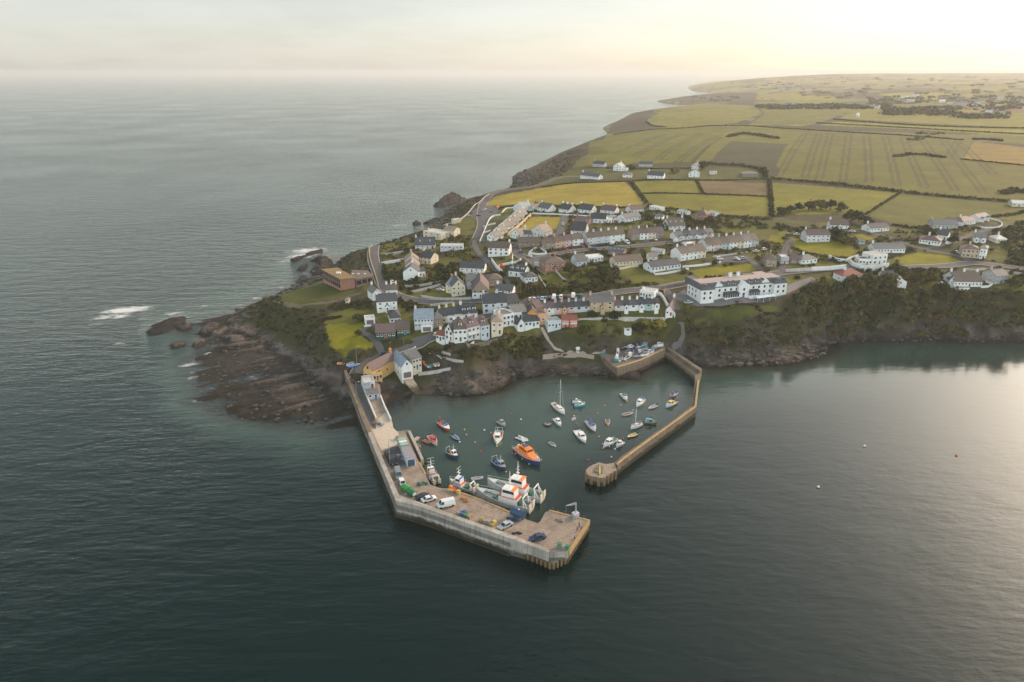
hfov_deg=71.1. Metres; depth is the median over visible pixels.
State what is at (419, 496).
car
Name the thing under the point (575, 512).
crane
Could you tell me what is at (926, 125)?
hedge
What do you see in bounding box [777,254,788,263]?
house
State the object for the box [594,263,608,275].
tree
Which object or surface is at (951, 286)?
garden wall
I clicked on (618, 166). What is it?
house
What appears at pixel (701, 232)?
cottage
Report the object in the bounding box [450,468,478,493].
fishing boat
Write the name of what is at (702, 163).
tree
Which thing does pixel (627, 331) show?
shed
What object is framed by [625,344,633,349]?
motor boat
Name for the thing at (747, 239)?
house
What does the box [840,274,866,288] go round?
tree
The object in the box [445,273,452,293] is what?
house
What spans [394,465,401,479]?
van
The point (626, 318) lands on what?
garden wall
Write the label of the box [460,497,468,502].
net pile
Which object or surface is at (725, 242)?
house
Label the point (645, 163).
house
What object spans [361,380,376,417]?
yard wall
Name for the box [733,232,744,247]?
house
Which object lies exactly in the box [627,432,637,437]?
rowing boat
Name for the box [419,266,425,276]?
annexe
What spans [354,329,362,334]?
tree
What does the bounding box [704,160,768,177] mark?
hedge
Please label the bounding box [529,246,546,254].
garden wall
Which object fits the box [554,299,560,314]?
cottage
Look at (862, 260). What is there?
villa
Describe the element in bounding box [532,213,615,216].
garden wall
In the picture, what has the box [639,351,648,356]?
motor boat
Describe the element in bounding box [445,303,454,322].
cottage
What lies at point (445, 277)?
tree
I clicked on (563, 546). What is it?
crate stack
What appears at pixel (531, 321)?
house
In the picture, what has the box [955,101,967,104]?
farmhouse
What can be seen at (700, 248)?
house
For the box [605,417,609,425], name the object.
rowing boat
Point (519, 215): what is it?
house
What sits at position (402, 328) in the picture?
hall
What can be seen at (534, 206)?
house
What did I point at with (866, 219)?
tree
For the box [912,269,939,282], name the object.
tree
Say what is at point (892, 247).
bungalow
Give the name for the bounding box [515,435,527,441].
inflatable boat
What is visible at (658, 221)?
tree
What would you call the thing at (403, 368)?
lifeboat station
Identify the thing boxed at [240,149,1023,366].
undergrowth
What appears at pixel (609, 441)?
motor boat
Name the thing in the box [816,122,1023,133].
hedge
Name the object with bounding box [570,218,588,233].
house
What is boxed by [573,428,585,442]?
motor boat
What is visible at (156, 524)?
sea
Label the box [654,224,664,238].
house
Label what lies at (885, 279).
tree
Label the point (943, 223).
house
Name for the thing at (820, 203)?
tree
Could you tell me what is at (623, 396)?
motor boat
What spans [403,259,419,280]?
house
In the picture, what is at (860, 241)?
shed
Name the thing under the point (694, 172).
house
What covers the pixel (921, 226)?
hedge
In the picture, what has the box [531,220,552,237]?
house
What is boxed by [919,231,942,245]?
bungalow
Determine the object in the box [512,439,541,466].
lifeboat
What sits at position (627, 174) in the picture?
house
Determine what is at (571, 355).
garden wall
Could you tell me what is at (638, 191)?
hedge
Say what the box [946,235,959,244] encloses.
tree
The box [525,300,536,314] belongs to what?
house
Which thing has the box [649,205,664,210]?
shed
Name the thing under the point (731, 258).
car park
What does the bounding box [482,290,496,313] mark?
house
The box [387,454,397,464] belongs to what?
car
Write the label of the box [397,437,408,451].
container
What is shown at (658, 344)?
motor boat
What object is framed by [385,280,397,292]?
house
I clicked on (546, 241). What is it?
house
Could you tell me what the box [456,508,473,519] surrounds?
crate stack
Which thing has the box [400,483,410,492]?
skip
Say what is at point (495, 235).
house
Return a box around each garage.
[364,314,374,324]
[613,217,622,222]
[897,279,906,287]
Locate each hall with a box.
[375,323,395,340]
[395,319,409,336]
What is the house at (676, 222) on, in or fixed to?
on the ground
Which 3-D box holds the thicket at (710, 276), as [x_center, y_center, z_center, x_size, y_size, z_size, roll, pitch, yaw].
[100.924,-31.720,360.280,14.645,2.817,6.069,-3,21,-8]
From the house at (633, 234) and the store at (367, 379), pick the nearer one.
the store at (367, 379)
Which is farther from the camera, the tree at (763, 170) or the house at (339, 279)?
the tree at (763, 170)
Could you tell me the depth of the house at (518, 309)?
320.75 m
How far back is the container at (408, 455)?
225.78 m
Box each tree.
[352,313,363,321]
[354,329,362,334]
[434,263,443,268]
[439,272,450,280]
[446,261,459,268]
[461,255,471,260]
[497,270,506,277]
[561,264,578,273]
[576,324,590,334]
[586,268,601,276]
[587,309,597,316]
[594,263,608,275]
[602,272,617,280]
[607,310,620,321]
[626,164,635,169]
[631,321,647,331]
[641,318,651,324]
[643,212,654,217]
[650,318,666,330]
[652,219,662,223]
[670,167,679,172]
[683,213,691,220]
[685,220,695,226]
[699,160,708,168]
[704,215,712,221]
[759,166,768,173]
[775,205,787,214]
[784,205,797,212]
[793,202,804,210]
[804,199,815,209]
[813,199,830,209]
[825,199,836,209]
[829,226,838,233]
[830,228,846,238]
[833,201,848,210]
[838,235,854,244]
[840,209,864,220]
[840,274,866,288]
[854,211,864,222]
[859,273,881,290]
[860,215,874,224]
[877,272,901,286]
[884,263,909,273]
[899,271,913,280]
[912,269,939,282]
[922,227,936,234]
[932,280,950,292]
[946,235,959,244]
[1004,275,1023,287]
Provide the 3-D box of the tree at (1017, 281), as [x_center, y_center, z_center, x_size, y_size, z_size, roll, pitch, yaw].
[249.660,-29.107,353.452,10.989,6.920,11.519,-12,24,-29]
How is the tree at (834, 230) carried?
on the ground
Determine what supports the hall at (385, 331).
on the ground
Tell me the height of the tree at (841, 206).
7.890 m
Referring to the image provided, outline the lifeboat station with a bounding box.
[393,350,412,383]
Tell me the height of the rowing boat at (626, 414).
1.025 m
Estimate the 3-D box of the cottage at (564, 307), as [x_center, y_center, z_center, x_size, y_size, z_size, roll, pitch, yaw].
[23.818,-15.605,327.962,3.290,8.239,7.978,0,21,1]
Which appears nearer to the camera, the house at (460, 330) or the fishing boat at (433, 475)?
the fishing boat at (433, 475)
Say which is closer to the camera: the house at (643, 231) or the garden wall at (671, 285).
the garden wall at (671, 285)
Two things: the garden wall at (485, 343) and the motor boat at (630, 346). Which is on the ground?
the garden wall at (485, 343)
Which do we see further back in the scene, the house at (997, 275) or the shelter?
the shelter
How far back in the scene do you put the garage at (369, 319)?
323.67 m
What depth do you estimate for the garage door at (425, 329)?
312.95 m
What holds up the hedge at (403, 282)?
on the ground
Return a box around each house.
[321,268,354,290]
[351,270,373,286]
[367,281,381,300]
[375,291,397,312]
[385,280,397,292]
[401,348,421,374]
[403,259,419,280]
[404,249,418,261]
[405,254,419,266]
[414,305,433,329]
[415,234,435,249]
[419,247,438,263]
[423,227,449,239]
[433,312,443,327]
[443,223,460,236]
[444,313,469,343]
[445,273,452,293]
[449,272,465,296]
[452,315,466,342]
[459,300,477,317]
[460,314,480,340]
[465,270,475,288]
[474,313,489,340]
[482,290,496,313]
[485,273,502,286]
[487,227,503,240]
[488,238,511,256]
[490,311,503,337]
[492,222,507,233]
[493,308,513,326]
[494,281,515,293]
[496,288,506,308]
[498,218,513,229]
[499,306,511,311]
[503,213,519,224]
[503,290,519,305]
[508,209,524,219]
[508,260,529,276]
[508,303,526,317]
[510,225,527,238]
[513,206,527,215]
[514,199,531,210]
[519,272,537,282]
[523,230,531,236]
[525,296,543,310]
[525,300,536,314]
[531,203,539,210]
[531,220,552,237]
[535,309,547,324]
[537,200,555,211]
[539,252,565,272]
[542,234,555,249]
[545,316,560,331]
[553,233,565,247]
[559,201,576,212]
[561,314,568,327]
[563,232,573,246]
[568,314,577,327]
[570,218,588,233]
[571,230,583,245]
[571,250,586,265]
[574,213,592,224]
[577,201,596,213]
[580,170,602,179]
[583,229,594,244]
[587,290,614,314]
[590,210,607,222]
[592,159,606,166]
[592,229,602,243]
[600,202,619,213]
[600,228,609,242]
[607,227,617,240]
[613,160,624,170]
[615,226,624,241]
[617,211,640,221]
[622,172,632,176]
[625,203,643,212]
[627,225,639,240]
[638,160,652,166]
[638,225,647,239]
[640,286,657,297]
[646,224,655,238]
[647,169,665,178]
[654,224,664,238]
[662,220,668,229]
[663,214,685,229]
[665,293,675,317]
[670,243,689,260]
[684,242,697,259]
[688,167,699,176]
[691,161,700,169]
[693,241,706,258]
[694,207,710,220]
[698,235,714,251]
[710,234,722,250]
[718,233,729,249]
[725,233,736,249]
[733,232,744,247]
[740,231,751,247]
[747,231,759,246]
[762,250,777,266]
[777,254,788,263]
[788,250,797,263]
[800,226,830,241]
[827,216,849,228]
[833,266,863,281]
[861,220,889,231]
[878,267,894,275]
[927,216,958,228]
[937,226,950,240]
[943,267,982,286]
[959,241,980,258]
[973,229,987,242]
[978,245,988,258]
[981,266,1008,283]
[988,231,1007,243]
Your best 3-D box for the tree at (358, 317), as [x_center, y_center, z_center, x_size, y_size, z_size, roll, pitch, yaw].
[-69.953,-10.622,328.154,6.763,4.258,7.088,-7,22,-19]
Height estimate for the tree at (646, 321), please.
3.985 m
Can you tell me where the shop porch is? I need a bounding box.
[421,324,432,332]
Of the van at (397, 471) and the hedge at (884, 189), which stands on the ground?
the hedge at (884, 189)
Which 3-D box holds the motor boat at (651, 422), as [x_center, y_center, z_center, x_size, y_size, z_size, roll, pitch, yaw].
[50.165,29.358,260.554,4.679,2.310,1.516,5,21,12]
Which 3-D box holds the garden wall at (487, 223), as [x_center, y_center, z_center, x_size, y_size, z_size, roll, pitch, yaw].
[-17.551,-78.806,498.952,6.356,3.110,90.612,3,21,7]
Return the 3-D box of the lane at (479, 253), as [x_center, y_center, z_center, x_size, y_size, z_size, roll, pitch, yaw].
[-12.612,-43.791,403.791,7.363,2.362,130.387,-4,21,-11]
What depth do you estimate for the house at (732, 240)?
410.53 m
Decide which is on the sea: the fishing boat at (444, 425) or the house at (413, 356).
the fishing boat at (444, 425)
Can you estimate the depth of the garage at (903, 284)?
354.35 m
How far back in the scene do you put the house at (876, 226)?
446.36 m
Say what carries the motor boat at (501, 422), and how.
on the sea
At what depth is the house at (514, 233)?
453.73 m
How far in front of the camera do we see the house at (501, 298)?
325.44 m
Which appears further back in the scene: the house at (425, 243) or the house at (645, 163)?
the house at (645, 163)
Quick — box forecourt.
[410,333,433,342]
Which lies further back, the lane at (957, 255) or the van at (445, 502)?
the lane at (957, 255)
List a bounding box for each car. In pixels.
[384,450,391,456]
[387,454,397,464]
[398,477,405,485]
[414,492,429,500]
[420,495,436,502]
[497,520,513,530]
[528,532,546,541]
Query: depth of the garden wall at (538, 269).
384.62 m
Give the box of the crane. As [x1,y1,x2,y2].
[566,502,578,516]
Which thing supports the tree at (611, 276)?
on the ground
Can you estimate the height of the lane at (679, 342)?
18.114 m
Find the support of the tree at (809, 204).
on the ground
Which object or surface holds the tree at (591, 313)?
on the ground
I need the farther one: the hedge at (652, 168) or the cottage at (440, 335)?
the hedge at (652, 168)
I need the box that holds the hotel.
[685,271,787,303]
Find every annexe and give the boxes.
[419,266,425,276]
[585,253,602,262]
[606,217,612,222]
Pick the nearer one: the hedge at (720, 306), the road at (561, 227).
the hedge at (720, 306)
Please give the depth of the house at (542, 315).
320.56 m
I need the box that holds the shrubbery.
[381,204,1019,273]
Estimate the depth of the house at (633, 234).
431.93 m
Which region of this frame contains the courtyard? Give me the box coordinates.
[521,254,539,264]
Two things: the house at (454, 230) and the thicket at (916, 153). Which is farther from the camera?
the thicket at (916, 153)
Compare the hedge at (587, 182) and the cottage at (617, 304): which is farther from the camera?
the hedge at (587, 182)
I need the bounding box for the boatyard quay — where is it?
[599,347,665,378]
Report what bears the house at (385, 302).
on the ground
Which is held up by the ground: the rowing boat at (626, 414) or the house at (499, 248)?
the house at (499, 248)
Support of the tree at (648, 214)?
on the ground
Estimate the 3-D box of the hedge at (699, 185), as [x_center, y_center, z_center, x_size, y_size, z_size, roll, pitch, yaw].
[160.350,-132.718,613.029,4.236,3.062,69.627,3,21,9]
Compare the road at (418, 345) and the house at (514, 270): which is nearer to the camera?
the road at (418, 345)
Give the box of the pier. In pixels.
[344,370,589,569]
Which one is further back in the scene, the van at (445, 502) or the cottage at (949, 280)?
the cottage at (949, 280)
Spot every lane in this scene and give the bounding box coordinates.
[360,324,384,354]
[472,240,509,283]
[665,289,684,350]
[723,259,768,272]
[778,240,793,270]
[847,230,994,266]
[922,224,1009,249]
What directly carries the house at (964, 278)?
on the ground
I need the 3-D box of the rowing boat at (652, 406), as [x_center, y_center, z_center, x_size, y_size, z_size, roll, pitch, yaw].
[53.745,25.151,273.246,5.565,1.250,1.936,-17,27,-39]
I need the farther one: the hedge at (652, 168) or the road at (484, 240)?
the hedge at (652, 168)
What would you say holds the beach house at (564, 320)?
on the ground
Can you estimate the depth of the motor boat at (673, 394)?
281.67 m
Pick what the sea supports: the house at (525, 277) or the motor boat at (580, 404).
the motor boat at (580, 404)
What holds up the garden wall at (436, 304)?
on the ground
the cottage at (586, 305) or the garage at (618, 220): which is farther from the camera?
the garage at (618, 220)
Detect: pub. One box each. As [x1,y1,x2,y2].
[362,347,393,377]
[373,370,382,381]
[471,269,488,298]
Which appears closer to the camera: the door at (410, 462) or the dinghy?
the door at (410, 462)
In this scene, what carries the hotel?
on the ground
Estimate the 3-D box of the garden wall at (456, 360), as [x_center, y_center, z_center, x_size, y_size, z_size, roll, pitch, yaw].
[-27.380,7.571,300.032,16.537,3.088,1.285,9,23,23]
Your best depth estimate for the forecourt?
310.16 m
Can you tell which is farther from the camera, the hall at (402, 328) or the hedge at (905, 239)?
the hedge at (905, 239)
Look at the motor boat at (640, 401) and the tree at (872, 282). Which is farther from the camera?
the tree at (872, 282)
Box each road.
[348,313,492,374]
[367,245,481,303]
[472,176,579,237]
[475,234,582,243]
[511,239,700,259]
[519,261,1023,306]
[532,214,567,236]
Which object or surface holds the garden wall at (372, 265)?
on the ground
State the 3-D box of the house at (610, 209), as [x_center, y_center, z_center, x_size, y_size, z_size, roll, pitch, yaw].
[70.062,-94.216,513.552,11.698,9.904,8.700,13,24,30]
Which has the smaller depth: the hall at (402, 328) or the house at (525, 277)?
the hall at (402, 328)
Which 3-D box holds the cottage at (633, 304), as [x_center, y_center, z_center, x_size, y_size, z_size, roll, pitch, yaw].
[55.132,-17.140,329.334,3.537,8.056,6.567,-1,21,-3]
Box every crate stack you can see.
[373,418,383,425]
[396,454,403,459]
[447,484,460,494]
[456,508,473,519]
[479,516,496,526]
[557,541,569,550]
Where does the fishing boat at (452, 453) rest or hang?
on the sea
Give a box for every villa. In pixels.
[855,256,872,264]
[862,251,887,264]
[952,214,976,226]
[968,212,990,221]
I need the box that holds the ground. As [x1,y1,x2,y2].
[145,73,1023,430]
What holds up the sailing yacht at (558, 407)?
on the sea
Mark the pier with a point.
(547, 552)
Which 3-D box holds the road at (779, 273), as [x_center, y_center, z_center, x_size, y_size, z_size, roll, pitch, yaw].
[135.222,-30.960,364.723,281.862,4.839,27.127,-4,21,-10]
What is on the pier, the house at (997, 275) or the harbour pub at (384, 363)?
the harbour pub at (384, 363)
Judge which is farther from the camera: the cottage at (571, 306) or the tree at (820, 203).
the tree at (820, 203)
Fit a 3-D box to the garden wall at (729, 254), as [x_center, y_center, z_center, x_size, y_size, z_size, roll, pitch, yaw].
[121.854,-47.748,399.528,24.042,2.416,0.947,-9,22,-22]
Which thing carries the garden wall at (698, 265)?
on the ground
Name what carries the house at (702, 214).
on the ground
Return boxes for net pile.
[417,481,427,485]
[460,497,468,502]
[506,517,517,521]
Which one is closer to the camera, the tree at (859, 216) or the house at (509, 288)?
the house at (509, 288)
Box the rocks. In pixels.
[201,169,1023,422]
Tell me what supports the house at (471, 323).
on the ground
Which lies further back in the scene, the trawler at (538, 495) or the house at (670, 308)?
the house at (670, 308)
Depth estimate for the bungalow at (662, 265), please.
372.84 m
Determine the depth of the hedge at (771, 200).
551.03 m
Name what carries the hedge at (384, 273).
on the ground
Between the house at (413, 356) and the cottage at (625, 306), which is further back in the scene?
the cottage at (625, 306)
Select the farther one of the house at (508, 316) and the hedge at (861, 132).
the hedge at (861, 132)
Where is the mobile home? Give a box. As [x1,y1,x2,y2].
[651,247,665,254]
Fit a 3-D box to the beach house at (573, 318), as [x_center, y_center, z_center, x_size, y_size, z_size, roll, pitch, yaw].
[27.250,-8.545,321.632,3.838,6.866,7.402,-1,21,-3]
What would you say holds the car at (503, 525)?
on the pier
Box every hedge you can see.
[276,279,321,294]
[381,260,389,283]
[399,278,438,283]
[542,180,628,186]
[606,167,690,168]
[614,125,745,134]
[630,180,647,202]
[633,178,767,180]
[640,192,768,196]
[645,121,666,126]
[647,204,772,219]
[683,305,690,333]
[690,303,752,308]
[695,179,704,192]
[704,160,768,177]
[746,125,963,139]
[754,303,789,316]
[767,178,775,215]
[771,176,1010,201]
[791,247,847,258]
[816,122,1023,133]
[833,118,1023,127]
[864,192,900,213]
[891,223,929,227]
[892,234,935,240]
[961,158,1023,165]
[990,209,1023,216]
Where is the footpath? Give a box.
[541,327,600,353]
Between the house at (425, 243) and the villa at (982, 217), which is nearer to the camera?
the house at (425, 243)
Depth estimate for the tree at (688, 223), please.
461.13 m
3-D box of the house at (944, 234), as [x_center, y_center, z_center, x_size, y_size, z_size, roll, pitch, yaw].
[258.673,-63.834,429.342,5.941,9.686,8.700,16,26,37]
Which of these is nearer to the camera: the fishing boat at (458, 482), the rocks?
the fishing boat at (458, 482)
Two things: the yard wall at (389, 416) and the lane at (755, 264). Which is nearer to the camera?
the yard wall at (389, 416)
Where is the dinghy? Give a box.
[347,363,359,367]
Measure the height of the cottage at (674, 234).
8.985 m
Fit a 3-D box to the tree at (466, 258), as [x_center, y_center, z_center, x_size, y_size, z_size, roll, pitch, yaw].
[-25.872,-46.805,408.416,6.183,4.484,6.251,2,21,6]
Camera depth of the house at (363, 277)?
382.39 m
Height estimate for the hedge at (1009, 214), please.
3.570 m
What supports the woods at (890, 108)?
on the ground
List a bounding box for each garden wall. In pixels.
[369,228,425,288]
[381,251,403,255]
[381,258,402,263]
[404,281,439,286]
[412,283,440,292]
[418,367,450,375]
[421,295,471,299]
[430,301,452,305]
[437,355,463,362]
[443,194,488,225]
[467,336,506,348]
[479,214,500,241]
[491,258,502,270]
[499,258,520,266]
[507,213,530,235]
[523,257,545,274]
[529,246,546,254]
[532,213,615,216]
[543,353,593,359]
[577,317,665,321]
[610,263,638,269]
[652,268,688,274]
[658,292,674,317]
[661,282,684,288]
[682,261,720,267]
[713,251,747,256]
[785,268,810,271]
[811,264,845,270]
[828,254,858,261]
[847,258,888,268]
[950,285,969,289]
[966,268,985,270]
[979,218,1002,228]
[981,280,992,287]
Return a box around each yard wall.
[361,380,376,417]
[380,395,391,420]
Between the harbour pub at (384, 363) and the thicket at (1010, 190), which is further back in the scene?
the thicket at (1010, 190)
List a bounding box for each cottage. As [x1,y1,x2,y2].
[435,325,444,344]
[437,304,447,323]
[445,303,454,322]
[452,302,460,318]
[543,298,553,316]
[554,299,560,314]
[561,298,567,313]
[568,297,574,312]
[575,297,582,312]
[582,297,589,311]
[614,296,621,310]
[621,296,629,313]
[628,295,636,310]
[636,295,644,312]
[643,295,651,310]
[646,252,657,259]
[651,294,659,313]
[655,214,664,218]
[670,228,683,240]
[681,227,691,239]
[688,227,698,238]
[696,226,706,237]
[704,225,713,236]
[946,276,954,284]
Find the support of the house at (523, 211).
on the ground
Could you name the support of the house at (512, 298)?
on the ground
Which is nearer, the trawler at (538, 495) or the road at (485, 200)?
the trawler at (538, 495)
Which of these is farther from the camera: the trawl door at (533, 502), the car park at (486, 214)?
the car park at (486, 214)
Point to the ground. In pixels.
(859, 155)
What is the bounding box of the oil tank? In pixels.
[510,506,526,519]
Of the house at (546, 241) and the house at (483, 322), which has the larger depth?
the house at (546, 241)
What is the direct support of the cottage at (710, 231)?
on the ground
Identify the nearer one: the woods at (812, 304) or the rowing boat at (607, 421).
the rowing boat at (607, 421)
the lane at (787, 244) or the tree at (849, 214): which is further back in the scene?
the tree at (849, 214)
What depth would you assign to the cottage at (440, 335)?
307.37 m
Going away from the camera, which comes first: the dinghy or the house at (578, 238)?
the dinghy
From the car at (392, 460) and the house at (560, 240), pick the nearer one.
the car at (392, 460)
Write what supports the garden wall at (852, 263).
on the ground
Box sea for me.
[0,72,1023,681]
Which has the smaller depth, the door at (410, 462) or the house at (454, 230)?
the door at (410, 462)
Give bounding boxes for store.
[361,374,374,387]
[363,383,370,390]
[365,388,378,399]
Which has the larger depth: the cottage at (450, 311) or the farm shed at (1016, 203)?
the farm shed at (1016, 203)
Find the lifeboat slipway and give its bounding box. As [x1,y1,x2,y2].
[404,378,423,395]
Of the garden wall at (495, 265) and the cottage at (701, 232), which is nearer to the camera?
the garden wall at (495, 265)
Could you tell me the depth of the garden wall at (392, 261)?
419.97 m
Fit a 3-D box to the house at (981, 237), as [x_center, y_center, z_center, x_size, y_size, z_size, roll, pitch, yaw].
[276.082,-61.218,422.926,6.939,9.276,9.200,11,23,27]
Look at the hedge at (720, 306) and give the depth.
330.66 m
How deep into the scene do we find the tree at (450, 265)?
394.38 m
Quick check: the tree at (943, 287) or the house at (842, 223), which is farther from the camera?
the house at (842, 223)
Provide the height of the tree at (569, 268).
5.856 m
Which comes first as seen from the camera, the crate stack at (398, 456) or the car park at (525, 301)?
the crate stack at (398, 456)
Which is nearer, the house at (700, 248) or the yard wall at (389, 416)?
the yard wall at (389, 416)
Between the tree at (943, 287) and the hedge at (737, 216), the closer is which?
the tree at (943, 287)
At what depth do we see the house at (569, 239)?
422.02 m
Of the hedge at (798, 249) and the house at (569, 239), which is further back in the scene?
the house at (569, 239)
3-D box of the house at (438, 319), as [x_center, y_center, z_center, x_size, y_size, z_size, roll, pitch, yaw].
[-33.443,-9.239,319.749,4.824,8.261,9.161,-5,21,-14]
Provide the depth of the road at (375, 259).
378.74 m
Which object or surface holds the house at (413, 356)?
on the ground
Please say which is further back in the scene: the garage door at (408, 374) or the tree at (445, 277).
the tree at (445, 277)
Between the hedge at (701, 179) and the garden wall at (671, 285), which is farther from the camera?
the hedge at (701, 179)
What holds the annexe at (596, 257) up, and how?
on the ground
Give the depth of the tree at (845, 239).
416.68 m
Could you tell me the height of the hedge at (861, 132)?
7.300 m
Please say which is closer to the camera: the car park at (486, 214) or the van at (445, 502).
the van at (445, 502)
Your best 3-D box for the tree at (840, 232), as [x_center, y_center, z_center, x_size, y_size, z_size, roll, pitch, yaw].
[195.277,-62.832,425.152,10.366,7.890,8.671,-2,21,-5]
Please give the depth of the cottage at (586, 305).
326.01 m
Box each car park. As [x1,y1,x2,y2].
[468,206,498,239]
[520,293,588,303]
[675,277,814,306]
[717,255,752,262]
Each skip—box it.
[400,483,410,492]
[406,488,416,496]
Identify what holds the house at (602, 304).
on the ground
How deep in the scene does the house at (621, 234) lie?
430.19 m
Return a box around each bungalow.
[387,309,401,322]
[459,261,486,272]
[513,316,524,331]
[518,234,540,247]
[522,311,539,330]
[609,252,642,266]
[642,257,680,272]
[797,251,817,263]
[867,240,905,252]
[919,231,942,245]
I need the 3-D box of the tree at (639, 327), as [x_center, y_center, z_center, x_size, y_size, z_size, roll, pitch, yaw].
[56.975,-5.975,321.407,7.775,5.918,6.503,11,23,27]
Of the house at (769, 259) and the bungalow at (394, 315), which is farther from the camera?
the house at (769, 259)
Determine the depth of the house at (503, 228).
471.15 m
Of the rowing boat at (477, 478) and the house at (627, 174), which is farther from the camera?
the house at (627, 174)
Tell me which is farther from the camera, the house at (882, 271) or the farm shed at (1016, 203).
the farm shed at (1016, 203)
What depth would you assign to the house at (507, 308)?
323.23 m
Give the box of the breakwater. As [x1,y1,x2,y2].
[585,347,701,486]
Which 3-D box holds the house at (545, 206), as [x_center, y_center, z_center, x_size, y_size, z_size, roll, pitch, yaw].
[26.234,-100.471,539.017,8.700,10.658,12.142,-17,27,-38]
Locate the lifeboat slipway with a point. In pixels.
(411, 385)
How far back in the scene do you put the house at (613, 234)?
428.80 m
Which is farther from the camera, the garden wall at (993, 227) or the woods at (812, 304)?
the garden wall at (993, 227)
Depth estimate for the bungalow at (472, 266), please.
384.12 m
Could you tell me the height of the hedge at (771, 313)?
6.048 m
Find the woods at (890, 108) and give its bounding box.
[679,76,1023,140]
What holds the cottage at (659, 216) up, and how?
on the ground
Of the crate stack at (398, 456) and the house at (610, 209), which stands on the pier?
the crate stack at (398, 456)
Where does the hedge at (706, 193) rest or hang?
on the ground
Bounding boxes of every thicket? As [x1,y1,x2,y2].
[317,315,341,322]
[704,275,724,277]
[726,132,779,138]
[893,152,946,157]
[972,137,1003,140]
[997,186,1023,193]
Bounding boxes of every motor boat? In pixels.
[427,434,436,445]
[496,419,504,426]
[553,417,560,425]
[573,401,584,406]
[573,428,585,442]
[602,437,617,447]
[616,440,624,447]
[620,392,626,399]
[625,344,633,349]
[636,396,645,406]
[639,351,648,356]
[643,418,656,424]
[653,342,663,346]
[666,400,677,407]
[670,391,677,398]
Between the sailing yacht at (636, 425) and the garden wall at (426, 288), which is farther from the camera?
the garden wall at (426, 288)
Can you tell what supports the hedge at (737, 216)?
on the ground
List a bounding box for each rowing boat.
[451,433,458,440]
[471,476,482,479]
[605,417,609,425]
[621,412,632,416]
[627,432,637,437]
[648,403,657,409]
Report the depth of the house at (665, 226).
455.92 m
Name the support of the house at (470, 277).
on the ground
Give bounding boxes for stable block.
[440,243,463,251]
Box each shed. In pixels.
[607,246,626,254]
[624,327,631,335]
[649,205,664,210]
[677,209,690,214]
[709,210,719,215]
[740,171,757,176]
[856,239,865,243]
[1008,200,1023,206]
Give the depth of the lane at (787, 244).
406.86 m
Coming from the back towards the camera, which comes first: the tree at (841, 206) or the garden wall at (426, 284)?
the tree at (841, 206)
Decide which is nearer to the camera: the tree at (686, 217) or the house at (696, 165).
the tree at (686, 217)
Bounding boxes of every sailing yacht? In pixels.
[551,381,564,414]
[631,409,642,428]
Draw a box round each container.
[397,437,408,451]
[401,446,415,466]
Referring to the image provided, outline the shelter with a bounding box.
[451,218,460,223]
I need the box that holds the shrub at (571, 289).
[569,285,577,291]
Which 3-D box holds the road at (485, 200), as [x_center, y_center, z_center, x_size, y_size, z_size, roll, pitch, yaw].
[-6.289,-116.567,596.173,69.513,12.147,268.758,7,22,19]
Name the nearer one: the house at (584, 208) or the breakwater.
the breakwater
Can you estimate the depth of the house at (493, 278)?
359.56 m
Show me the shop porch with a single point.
(427, 328)
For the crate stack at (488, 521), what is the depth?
196.19 m
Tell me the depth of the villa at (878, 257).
386.42 m
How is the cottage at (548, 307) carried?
on the ground
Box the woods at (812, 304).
[789,275,1023,340]
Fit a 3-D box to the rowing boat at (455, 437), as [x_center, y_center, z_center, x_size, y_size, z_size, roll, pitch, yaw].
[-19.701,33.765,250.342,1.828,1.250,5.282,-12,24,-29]
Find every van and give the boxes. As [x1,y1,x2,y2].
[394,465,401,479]
[436,496,455,508]
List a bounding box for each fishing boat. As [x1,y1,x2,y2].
[426,457,440,485]
[437,417,449,430]
[445,446,458,458]
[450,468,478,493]
[491,455,505,470]
[492,427,503,444]
[585,416,595,431]
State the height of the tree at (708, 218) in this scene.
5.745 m
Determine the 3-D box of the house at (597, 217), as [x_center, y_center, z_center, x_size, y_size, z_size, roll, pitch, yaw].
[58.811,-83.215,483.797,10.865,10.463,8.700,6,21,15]
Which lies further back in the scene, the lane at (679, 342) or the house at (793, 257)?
the house at (793, 257)
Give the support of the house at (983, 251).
on the ground
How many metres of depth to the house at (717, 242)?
407.08 m
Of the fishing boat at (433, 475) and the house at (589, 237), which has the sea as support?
the fishing boat at (433, 475)
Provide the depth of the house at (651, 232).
433.62 m
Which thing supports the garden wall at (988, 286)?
on the ground
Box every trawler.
[476,476,534,513]
[488,469,545,503]
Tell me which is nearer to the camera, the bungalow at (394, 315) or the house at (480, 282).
the bungalow at (394, 315)
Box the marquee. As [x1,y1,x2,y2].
[753,294,775,301]
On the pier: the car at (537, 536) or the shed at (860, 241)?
the car at (537, 536)
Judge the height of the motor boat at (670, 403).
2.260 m
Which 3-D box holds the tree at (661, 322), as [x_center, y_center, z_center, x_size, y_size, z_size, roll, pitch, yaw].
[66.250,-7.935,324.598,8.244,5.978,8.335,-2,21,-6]
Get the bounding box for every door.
[404,372,410,377]
[408,459,414,465]
[423,327,430,331]
[529,499,534,511]
[540,489,545,501]
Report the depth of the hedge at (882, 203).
526.80 m
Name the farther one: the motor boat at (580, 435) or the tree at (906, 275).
the tree at (906, 275)
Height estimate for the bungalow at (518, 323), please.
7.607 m
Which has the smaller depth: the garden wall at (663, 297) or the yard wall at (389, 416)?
the yard wall at (389, 416)
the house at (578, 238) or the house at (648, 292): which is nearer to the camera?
the house at (648, 292)

